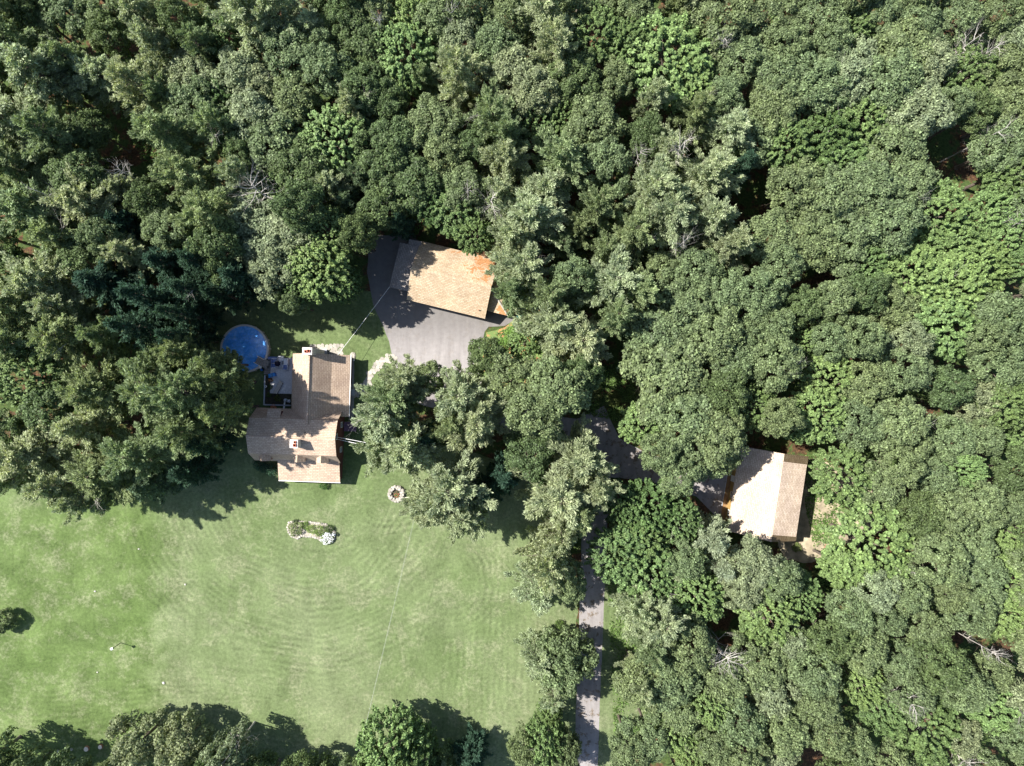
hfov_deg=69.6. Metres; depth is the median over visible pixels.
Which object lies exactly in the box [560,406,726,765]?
driveway
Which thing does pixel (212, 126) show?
pine tree
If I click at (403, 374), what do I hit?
pine tree
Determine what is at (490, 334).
scrub ground
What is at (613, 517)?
maple tree
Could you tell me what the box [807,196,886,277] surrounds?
oak tree
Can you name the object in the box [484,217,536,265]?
pine tree
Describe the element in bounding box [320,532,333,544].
flower clump
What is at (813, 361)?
maple tree
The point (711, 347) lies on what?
oak tree
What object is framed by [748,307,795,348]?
oak tree
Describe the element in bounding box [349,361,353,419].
gravel strip
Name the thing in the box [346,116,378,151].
pine tree
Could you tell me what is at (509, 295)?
pine tree
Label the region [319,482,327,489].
shrub
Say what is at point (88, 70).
pine tree
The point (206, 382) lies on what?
pine tree
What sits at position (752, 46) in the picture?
oak tree
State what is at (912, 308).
oak tree
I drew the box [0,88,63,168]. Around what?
pine tree
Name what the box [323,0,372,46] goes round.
oak tree
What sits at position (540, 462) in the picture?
oak tree
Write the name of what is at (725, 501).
side strip
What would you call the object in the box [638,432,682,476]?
oak tree
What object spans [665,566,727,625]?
maple tree
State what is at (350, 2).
oak tree
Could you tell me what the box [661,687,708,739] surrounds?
oak tree
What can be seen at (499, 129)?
pine tree
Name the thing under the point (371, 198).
oak tree
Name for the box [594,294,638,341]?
pine tree
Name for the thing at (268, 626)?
lawn
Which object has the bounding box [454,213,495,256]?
maple tree
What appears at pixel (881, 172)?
oak tree
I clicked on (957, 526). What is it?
oak tree
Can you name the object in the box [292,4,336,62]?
pine tree
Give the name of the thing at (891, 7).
oak tree
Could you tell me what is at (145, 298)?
spruce tree
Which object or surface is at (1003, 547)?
maple tree
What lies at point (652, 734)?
oak tree
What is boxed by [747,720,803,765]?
oak tree
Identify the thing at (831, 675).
oak tree
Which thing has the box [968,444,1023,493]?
oak tree
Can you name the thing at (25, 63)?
pine tree
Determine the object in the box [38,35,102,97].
pine tree
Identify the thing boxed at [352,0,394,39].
oak tree
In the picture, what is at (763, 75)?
oak tree
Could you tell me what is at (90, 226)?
oak tree
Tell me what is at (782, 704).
oak tree
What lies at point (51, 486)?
pine tree
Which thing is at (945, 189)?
maple tree
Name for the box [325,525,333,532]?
shrub
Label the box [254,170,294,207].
maple tree
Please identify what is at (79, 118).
oak tree
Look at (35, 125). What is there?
pine tree
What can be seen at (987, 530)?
oak tree
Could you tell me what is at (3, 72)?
oak tree
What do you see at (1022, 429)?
oak tree
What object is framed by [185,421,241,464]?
spruce tree
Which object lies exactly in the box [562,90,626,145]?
oak tree
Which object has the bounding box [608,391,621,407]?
shrub
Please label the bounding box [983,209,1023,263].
maple tree
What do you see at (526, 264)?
pine tree
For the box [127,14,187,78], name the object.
pine tree
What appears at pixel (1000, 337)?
oak tree
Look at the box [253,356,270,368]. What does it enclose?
pool steps
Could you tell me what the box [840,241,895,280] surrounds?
maple tree
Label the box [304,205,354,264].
maple tree
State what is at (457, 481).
pine tree
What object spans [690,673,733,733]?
maple tree
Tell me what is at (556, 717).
maple tree
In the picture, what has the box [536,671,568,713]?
pine tree
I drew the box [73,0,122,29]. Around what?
oak tree
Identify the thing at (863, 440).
oak tree
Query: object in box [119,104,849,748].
ground cover
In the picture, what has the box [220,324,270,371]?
swimming pool
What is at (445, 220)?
maple tree
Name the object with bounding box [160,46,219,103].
oak tree
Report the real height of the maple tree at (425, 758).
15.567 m
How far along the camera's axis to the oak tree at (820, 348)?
100.78 m
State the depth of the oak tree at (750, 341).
100.41 m
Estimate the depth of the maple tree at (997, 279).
103.00 m
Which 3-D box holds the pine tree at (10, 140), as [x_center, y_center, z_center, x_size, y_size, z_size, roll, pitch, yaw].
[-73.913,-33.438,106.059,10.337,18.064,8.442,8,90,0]
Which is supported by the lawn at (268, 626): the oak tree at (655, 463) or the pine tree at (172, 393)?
the pine tree at (172, 393)
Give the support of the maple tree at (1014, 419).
on the ground at (750, 200)
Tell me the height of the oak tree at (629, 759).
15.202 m
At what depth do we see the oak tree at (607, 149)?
100.95 m
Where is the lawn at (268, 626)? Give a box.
[0,290,577,765]
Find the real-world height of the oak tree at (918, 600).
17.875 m
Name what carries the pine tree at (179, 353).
on the lawn at (268, 626)
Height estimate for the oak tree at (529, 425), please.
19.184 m
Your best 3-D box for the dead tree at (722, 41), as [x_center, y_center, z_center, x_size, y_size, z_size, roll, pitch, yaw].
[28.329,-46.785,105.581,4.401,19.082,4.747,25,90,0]
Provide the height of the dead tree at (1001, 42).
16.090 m
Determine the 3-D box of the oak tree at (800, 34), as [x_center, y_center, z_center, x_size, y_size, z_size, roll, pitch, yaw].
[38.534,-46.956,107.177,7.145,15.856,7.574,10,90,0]
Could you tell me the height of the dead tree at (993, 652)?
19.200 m
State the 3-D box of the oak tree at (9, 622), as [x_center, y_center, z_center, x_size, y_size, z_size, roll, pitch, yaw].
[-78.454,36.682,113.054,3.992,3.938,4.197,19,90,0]
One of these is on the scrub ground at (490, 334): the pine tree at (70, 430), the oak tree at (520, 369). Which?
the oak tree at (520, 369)
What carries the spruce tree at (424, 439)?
on the ground at (750, 200)
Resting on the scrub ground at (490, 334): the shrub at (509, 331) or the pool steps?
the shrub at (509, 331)
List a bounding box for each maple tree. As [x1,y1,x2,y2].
[0,249,34,287]
[0,346,68,409]
[198,6,244,63]
[199,74,245,121]
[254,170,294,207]
[281,271,321,309]
[283,234,355,304]
[288,236,333,279]
[298,102,371,176]
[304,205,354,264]
[323,267,362,304]
[355,702,431,765]
[375,16,438,89]
[383,62,419,110]
[391,0,438,49]
[392,713,439,765]
[411,188,450,226]
[428,175,486,238]
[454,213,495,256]
[506,321,541,361]
[510,90,567,146]
[522,711,567,765]
[535,695,562,726]
[539,97,583,138]
[566,0,625,66]
[584,522,647,585]
[603,478,648,528]
[604,16,651,77]
[607,511,670,574]
[616,539,682,607]
[617,401,669,445]
[617,477,680,540]
[619,8,714,113]
[654,705,698,755]
[656,496,703,544]
[663,49,718,113]
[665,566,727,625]
[670,732,709,765]
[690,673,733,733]
[727,379,782,433]
[733,581,802,647]
[754,114,817,169]
[775,409,816,444]
[775,569,824,623]
[786,385,849,445]
[787,105,862,168]
[787,324,821,358]
[797,349,859,404]
[807,443,877,508]
[809,129,870,201]
[812,543,866,589]
[817,497,915,587]
[829,85,896,152]
[832,6,879,50]
[836,662,886,711]
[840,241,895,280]
[850,680,911,741]
[874,243,969,311]
[879,688,963,765]
[897,177,977,248]
[902,286,981,362]
[908,250,991,331]
[922,217,990,266]
[929,454,989,488]
[939,42,1002,102]
[944,232,1018,298]
[958,679,1022,736]
[962,141,1023,202]
[966,182,1020,238]
[972,378,1023,432]
[973,589,1023,641]
[975,552,1023,608]
[977,510,1023,556]
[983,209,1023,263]
[986,244,1023,286]
[986,427,1023,451]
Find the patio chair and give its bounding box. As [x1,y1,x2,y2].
[283,359,288,364]
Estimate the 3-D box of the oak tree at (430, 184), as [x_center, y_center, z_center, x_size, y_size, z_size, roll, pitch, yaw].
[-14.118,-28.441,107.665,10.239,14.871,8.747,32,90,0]
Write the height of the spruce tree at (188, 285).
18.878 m
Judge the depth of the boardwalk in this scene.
114.70 m
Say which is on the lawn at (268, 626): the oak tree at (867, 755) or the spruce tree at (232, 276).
the spruce tree at (232, 276)
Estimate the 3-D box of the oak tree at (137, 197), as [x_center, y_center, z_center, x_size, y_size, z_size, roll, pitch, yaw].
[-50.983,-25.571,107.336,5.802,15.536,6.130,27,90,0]
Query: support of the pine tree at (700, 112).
on the ground at (750, 200)
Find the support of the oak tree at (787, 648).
on the ground at (750, 200)
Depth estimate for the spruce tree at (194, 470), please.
106.49 m
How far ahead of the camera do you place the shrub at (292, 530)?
114.14 m
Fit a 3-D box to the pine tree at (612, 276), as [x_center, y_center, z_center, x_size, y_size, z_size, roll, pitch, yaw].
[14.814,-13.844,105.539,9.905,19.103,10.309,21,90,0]
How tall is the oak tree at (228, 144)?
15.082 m
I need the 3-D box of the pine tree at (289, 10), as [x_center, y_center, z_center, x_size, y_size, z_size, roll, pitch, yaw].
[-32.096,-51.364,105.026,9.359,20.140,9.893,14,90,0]
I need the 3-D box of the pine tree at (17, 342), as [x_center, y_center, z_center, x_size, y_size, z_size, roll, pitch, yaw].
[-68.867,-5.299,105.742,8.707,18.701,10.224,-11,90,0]
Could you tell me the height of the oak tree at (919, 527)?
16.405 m
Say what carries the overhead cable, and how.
attached to the garage
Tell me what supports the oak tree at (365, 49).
on the ground at (750, 200)
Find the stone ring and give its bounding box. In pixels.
[387,485,404,502]
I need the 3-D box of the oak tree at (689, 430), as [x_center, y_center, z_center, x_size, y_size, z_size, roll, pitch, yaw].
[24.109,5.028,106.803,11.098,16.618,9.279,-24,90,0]
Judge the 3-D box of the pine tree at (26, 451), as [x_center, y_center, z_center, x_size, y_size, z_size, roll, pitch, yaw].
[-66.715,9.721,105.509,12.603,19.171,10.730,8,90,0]
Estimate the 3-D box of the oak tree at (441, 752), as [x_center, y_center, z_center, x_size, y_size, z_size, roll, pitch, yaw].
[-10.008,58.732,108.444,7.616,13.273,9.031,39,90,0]
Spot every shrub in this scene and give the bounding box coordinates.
[252,460,264,470]
[260,463,269,472]
[265,462,277,476]
[287,522,304,536]
[301,521,308,529]
[306,524,314,534]
[313,523,325,536]
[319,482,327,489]
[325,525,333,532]
[499,338,508,349]
[504,327,521,343]
[554,619,563,628]
[576,399,590,417]
[592,385,602,400]
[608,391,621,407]
[791,542,801,551]
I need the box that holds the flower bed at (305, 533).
[286,520,335,542]
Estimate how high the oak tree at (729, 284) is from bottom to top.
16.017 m
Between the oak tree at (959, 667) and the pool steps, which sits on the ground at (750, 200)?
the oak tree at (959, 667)
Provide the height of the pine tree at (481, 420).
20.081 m
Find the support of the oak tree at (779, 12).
on the ground at (750, 200)
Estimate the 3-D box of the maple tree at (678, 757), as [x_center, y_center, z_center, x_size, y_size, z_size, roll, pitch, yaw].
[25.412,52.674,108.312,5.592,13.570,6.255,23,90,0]
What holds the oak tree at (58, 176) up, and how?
on the ground at (750, 200)
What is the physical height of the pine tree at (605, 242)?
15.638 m
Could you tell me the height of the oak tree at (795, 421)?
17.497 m
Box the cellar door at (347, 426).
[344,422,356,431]
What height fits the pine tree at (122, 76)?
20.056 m
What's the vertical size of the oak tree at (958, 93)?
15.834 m
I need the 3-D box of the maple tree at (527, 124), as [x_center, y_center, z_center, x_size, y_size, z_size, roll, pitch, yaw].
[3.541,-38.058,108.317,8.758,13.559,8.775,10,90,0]
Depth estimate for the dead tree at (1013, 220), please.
102.47 m
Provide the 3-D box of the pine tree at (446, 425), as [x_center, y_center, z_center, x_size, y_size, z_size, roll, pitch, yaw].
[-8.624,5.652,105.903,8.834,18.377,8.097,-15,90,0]
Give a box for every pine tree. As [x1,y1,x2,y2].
[0,0,46,39]
[0,6,59,92]
[0,40,99,120]
[0,81,23,108]
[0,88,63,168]
[0,137,54,192]
[0,177,78,253]
[0,244,93,321]
[0,278,51,347]
[0,314,65,380]
[0,411,81,488]
[0,466,35,496]
[5,136,20,166]
[10,104,104,165]
[19,446,98,515]
[22,277,108,330]
[24,215,87,259]
[25,303,110,374]
[34,162,134,244]
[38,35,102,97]
[47,403,129,456]
[51,487,121,524]
[53,348,129,426]
[60,436,151,513]
[68,53,133,114]
[74,314,147,356]
[97,227,160,278]
[97,421,182,488]
[100,172,157,218]
[101,53,171,117]
[113,358,204,426]
[114,0,184,46]
[115,343,181,387]
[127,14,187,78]
[127,105,209,171]
[134,356,239,422]
[141,68,199,114]
[148,151,225,206]
[150,327,219,371]
[150,396,226,461]
[167,181,236,251]
[175,21,222,71]
[182,356,256,408]
[186,0,214,9]
[186,100,248,163]
[188,0,230,33]
[193,347,248,373]
[193,392,258,429]
[203,0,283,64]
[211,154,271,204]
[243,0,319,49]
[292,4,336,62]
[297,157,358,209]
[327,183,375,225]
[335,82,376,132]
[337,159,369,198]
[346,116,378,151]
[349,426,388,478]
[366,0,409,16]
[378,353,435,410]
[379,413,446,488]
[398,462,460,535]
[406,61,445,103]
[408,445,497,529]
[421,396,467,445]
[430,42,489,113]
[435,359,486,421]
[442,387,512,455]
[444,484,490,545]
[471,130,533,193]
[478,112,531,171]
[481,172,522,225]
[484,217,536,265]
[484,239,554,298]
[485,174,572,254]
[491,272,526,317]
[499,225,542,257]
[503,560,553,615]
[508,461,599,532]
[511,0,568,54]
[512,294,585,363]
[512,523,577,598]
[513,625,561,682]
[516,276,582,313]
[522,167,573,231]
[528,13,578,82]
[529,125,589,198]
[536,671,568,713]
[537,512,578,559]
[539,225,583,261]
[540,412,620,484]
[550,310,613,366]
[562,484,599,539]
[563,208,594,250]
[572,184,626,233]
[574,243,644,309]
[579,456,626,513]
[581,220,623,265]
[590,0,624,32]
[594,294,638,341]
[605,199,659,270]
[613,649,656,707]
[615,268,667,317]
[621,629,666,676]
[622,152,682,217]
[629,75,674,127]
[640,121,687,181]
[641,180,703,254]
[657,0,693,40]
[664,86,721,148]
[673,147,747,206]
[679,192,740,250]
[693,105,755,162]
[699,221,756,270]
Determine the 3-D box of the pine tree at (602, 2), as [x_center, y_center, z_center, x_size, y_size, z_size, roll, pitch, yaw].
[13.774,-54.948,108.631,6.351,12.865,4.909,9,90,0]
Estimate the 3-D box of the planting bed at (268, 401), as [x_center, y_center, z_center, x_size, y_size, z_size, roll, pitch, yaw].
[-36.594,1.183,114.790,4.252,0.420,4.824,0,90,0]
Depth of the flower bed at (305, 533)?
114.91 m
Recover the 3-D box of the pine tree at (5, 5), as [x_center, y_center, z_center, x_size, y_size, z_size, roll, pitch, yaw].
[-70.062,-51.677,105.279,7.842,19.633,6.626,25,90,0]
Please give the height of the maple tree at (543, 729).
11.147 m
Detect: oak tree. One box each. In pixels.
[0,63,10,86]
[0,216,25,243]
[0,230,32,262]
[0,407,39,444]
[0,608,17,635]
[0,725,23,765]
[0,738,56,765]
[8,0,82,49]
[15,381,97,440]
[23,0,80,23]
[24,152,62,192]
[37,0,96,41]
[41,147,110,204]
[44,744,92,765]
[53,230,115,281]
[69,107,131,152]
[69,213,127,264]
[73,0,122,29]
[83,8,135,58]
[93,753,117,765]
[104,707,173,765]
[122,175,174,219]
[139,200,194,252]
[152,708,215,765]
[153,0,207,48]
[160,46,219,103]
[160,69,227,130]
[182,217,245,285]
[190,737,237,765]
[198,717,259,765]
[209,43,264,100]
[219,128,265,174]
[225,85,278,148]
[226,187,279,238]
[231,205,300,274]
[236,58,282,112]
[242,238,304,302]
[242,749,299,765]
[243,108,299,176]
[258,20,318,87]
[258,203,323,260]
[267,178,330,234]
[268,71,323,126]
[268,135,330,202]
[274,289,313,315]
[291,748,337,765]
[298,26,355,97]
[304,0,339,27]
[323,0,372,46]
[328,0,374,16]
[330,10,396,70]
[332,56,383,118]
[336,212,380,256]
[336,752,356,765]
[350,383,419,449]
[351,186,406,230]
[351,741,388,765]
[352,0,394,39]
[352,128,410,186]
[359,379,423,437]
[361,75,408,118]
[367,146,444,213]
[368,99,429,161]
[401,92,470,155]
[411,359,444,398]
[412,0,463,46]
[421,121,469,179]
[430,737,457,765]
[436,12,482,68]
[440,0,492,32]
[443,160,490,214]
[453,123,491,168]
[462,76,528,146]
[465,336,510,377]
[472,0,529,42]
[472,15,526,68]
[477,38,541,110]
[480,350,535,411]
[502,427,556,485]
[503,384,563,440]
[505,61,561,123]
[506,720,541,765]
[517,409,564,448]
[526,356,595,420]
[531,624,599,700]
[545,49,604,111]
[548,726,582,765]
[549,256,597,298]
[555,558,586,604]
[556,0,598,26]
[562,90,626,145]
[562,352,605,394]
[577,134,632,198]
[585,54,637,103]
[607,0,655,34]
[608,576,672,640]
[608,714,652,765]
[612,654,672,713]
[616,333,710,426]
[616,708,676,763]
[618,302,683,368]
[622,0,641,18]
[624,110,668,159]
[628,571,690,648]
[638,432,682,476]
[638,639,705,712]
[641,391,721,457]
[644,249,683,284]
[655,267,720,343]
[658,450,707,498]
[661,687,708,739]
[662,535,708,582]
[662,752,692,765]
[666,612,716,678]
[671,509,731,559]
[673,245,727,300]
[677,432,733,483]
[684,0,719,23]
[687,404,750,469]
[688,0,764,62]
[689,304,746,364]
[693,706,737,765]
[698,265,751,317]
[699,360,753,420]
[701,645,756,719]
[704,70,745,122]
[706,331,757,383]
[711,692,767,750]
[713,33,775,92]
[715,431,743,475]
[720,571,764,618]
[721,265,788,321]
[721,532,785,591]
[721,735,765,765]
[729,113,775,168]
[731,317,765,351]
[731,630,789,702]
[736,0,805,50]
[739,206,800,265]
[746,84,804,142]
[746,674,801,723]
[747,559,804,606]
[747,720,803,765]
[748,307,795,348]
[749,51,822,116]
[749,328,806,393]
[749,397,806,438]
[756,700,812,760]
[757,240,805,292]
[762,616,812,671]
[764,18,815,75]
[765,155,832,221]
[767,0,801,12]
[778,204,841,272]
[779,283,834,328]
[781,50,854,116]
[782,635,844,700]
[790,0,857,50]
[791,679,845,729]
[791,695,853,761]
[796,319,848,363]
[797,162,869,233]
[797,614,860,669]
[805,0,823,13]
[805,277,867,326]
[807,15,853,71]
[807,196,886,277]
[812,32,877,108]
[814,751,865,765]
[822,587,875,636]
[822,618,889,678]
[822,709,879,765]
[825,0,878,22]
[825,397,890,451]
[828,159,909,229]
[828,359,895,408]
[829,273,892,316]
[836,313,890,360]
[836,557,905,613]
[838,455,906,509]
[846,721,917,765]
[850,0,902,48]
[853,189,930,257]
[855,42,926,114]
[855,280,922,332]
[857,394,936,459]
[860,345,935,393]
[864,112,929,173]
[866,444,929,488]
[869,151,942,210]
[869,606,909,640]
[872,14,938,88]
[877,667,937,723]
[878,75,957,142]
[881,638,924,682]
[885,530,970,587]
[885,562,932,616]
[886,319,937,362]
[888,0,945,50]
[888,488,945,539]
[890,634,974,696]
[895,37,959,98]
[899,0,938,16]
[904,608,954,654]
[907,488,974,537]
[911,451,958,497]
[911,753,970,765]
[920,363,977,409]
[920,658,997,712]
[924,412,976,461]
[925,85,976,129]
[925,566,971,613]
[928,84,1004,140]
[928,380,1007,427]
[929,712,982,760]
[931,514,1000,569]
[933,317,1009,363]
[937,0,989,46]
[937,590,998,639]
[943,545,1010,613]
[944,340,1023,391]
[944,476,1009,529]
[953,0,1023,50]
[954,109,1023,175]
[954,417,1005,455]
[956,290,1023,350]
[960,80,1023,146]
[966,647,1015,698]
[967,482,1023,528]
[967,747,1008,765]
[968,17,1023,74]
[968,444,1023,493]
[971,43,1023,102]
[976,656,1023,714]
[985,164,1023,185]
[985,707,1023,762]
[986,9,1023,57]
[986,467,1023,494]
[991,186,1023,215]
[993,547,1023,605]
[997,619,1023,662]
[1000,752,1023,765]
[1002,420,1023,437]
[1002,582,1023,614]
[1006,520,1023,553]
[1012,283,1023,298]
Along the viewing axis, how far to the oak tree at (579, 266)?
99.03 m
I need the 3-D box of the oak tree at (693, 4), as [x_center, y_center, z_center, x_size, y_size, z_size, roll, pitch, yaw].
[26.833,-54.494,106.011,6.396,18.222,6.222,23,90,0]
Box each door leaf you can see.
[344,422,356,426]
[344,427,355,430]
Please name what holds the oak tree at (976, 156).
on the ground at (750, 200)
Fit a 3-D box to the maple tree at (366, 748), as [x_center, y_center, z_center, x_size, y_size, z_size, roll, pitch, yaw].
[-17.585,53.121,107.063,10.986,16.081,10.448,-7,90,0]
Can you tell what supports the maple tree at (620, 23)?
on the ground at (750, 200)
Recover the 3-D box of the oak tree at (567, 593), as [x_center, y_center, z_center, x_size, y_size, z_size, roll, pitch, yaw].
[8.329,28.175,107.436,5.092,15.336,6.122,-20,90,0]
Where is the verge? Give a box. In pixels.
[598,582,645,765]
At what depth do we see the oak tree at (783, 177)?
101.37 m
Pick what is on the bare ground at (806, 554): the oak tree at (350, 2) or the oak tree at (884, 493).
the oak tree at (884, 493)
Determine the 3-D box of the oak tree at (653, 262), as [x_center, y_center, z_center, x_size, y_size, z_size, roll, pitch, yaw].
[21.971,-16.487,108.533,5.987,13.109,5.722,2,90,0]
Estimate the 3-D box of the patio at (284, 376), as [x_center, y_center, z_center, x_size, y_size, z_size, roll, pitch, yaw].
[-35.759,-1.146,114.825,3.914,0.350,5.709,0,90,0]
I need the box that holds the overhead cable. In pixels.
[339,288,388,352]
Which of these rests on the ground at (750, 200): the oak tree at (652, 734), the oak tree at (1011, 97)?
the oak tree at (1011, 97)
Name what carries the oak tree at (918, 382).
on the ground at (750, 200)
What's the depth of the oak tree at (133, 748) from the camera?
106.38 m
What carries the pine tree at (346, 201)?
on the ground at (750, 200)
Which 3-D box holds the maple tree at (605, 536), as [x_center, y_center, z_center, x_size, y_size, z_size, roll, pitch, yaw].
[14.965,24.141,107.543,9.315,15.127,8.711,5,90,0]
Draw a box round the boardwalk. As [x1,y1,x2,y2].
[264,359,270,373]
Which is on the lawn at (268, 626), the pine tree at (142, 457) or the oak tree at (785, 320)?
the pine tree at (142, 457)
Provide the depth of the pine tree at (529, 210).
100.32 m
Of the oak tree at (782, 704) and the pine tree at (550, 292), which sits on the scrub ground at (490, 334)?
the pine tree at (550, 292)
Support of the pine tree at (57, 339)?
on the ground at (750, 200)
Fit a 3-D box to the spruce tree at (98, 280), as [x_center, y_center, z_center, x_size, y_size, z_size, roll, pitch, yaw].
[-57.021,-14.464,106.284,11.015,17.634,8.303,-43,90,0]
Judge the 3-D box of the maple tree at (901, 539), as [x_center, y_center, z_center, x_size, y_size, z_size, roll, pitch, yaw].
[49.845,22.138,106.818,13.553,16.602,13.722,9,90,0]
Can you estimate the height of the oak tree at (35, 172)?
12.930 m
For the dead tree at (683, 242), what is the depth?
97.66 m
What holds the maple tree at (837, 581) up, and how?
on the bare ground at (806, 554)
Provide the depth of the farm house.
109.71 m
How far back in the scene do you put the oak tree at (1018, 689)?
101.69 m
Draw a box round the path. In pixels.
[352,353,397,397]
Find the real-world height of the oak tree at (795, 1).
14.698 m
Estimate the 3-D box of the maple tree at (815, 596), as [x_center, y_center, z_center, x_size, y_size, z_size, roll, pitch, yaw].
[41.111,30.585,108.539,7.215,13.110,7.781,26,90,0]
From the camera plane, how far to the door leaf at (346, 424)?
114.21 m
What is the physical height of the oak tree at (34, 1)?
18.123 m
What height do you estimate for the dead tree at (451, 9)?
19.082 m
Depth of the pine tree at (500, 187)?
101.32 m
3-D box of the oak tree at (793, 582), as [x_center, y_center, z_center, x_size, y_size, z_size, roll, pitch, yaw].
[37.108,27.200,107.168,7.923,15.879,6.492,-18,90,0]
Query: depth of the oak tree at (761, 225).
101.39 m
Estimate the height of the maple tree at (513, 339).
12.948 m
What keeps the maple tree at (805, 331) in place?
on the ground at (750, 200)
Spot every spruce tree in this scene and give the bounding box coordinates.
[71,259,156,315]
[102,207,162,248]
[103,302,177,350]
[112,276,188,328]
[126,461,184,507]
[141,242,200,286]
[153,300,227,332]
[154,323,224,350]
[165,270,233,315]
[166,448,225,490]
[176,241,237,283]
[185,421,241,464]
[198,278,250,315]
[217,256,281,308]
[389,209,416,240]
[410,418,448,446]
[448,721,493,765]
[474,472,505,503]
[486,451,524,494]
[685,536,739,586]
[713,146,758,199]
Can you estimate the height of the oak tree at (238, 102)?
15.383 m
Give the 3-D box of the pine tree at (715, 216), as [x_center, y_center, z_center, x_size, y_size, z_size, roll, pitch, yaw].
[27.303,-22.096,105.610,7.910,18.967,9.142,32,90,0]
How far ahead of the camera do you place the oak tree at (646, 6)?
102.25 m
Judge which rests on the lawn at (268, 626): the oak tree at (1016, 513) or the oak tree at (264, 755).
the oak tree at (264, 755)
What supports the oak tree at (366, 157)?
on the ground at (750, 200)
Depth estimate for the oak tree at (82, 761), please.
109.16 m
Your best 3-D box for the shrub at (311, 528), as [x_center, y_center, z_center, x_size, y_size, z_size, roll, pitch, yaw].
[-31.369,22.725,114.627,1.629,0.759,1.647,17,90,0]
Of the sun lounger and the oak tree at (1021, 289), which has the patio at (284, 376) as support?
the sun lounger
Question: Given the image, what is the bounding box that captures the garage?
[389,239,507,318]
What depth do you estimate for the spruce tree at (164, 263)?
104.31 m
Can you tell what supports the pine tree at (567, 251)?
on the ground at (750, 200)
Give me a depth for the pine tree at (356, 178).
102.74 m
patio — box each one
[270,358,292,393]
[309,343,343,354]
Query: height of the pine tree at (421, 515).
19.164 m
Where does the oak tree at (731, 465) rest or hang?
on the ground at (750, 200)
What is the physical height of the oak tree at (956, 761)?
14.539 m
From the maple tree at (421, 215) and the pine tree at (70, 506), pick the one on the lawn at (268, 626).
the pine tree at (70, 506)
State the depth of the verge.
115.00 m
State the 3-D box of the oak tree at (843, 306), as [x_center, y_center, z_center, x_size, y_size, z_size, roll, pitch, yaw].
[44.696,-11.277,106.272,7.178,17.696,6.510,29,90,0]
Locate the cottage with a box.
[725,447,808,541]
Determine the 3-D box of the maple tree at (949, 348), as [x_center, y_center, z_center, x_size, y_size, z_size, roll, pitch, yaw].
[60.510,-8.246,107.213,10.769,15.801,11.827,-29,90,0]
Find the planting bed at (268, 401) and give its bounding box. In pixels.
[263,375,290,405]
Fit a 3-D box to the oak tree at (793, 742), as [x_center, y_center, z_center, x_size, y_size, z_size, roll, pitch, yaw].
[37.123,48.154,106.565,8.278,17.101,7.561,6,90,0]
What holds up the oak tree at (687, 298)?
on the ground at (750, 200)
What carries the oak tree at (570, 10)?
on the ground at (750, 200)
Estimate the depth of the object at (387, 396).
99.17 m
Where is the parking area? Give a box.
[367,235,542,436]
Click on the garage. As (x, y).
(443, 277)
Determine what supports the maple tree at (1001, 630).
on the ground at (750, 200)
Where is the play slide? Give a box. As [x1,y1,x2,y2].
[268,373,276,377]
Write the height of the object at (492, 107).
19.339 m
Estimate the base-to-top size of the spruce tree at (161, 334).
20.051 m
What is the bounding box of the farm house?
[246,347,351,482]
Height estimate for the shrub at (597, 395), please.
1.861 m
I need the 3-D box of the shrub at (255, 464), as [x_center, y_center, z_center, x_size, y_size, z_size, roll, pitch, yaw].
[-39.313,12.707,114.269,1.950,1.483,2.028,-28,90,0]
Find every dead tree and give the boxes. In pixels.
[24,181,76,219]
[100,160,164,193]
[222,158,285,214]
[223,721,255,765]
[369,11,394,63]
[444,0,461,40]
[460,178,477,205]
[476,182,501,225]
[628,143,653,174]
[668,127,700,162]
[671,223,704,258]
[706,27,735,58]
[708,630,750,678]
[884,675,926,723]
[925,727,985,765]
[939,116,1020,162]
[943,34,1007,83]
[954,16,991,59]
[955,631,1009,666]
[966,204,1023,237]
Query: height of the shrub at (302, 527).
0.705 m
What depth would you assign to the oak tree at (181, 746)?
107.07 m
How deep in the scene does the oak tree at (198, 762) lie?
107.06 m
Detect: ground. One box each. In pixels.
[0,0,1023,765]
[481,308,543,383]
[778,459,877,562]
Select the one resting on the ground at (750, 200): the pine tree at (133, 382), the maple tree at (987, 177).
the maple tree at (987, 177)
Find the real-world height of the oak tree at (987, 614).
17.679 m
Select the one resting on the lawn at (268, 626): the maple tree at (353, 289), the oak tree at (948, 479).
the maple tree at (353, 289)
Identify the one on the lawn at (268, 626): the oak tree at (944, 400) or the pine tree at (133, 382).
the pine tree at (133, 382)
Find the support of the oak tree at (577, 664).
on the lawn at (268, 626)
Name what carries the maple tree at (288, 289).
on the lawn at (268, 626)
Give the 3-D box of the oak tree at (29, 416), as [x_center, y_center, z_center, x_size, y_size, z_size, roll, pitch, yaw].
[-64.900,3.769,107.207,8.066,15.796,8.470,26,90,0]
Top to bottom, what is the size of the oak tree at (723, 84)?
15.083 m
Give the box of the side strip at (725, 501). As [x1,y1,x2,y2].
[721,461,731,531]
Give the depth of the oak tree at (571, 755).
108.00 m
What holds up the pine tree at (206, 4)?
on the ground at (750, 200)
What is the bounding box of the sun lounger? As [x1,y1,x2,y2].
[274,380,282,393]
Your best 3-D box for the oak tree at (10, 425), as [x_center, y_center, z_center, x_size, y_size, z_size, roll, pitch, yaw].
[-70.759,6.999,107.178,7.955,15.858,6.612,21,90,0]
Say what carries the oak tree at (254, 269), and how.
on the ground at (750, 200)

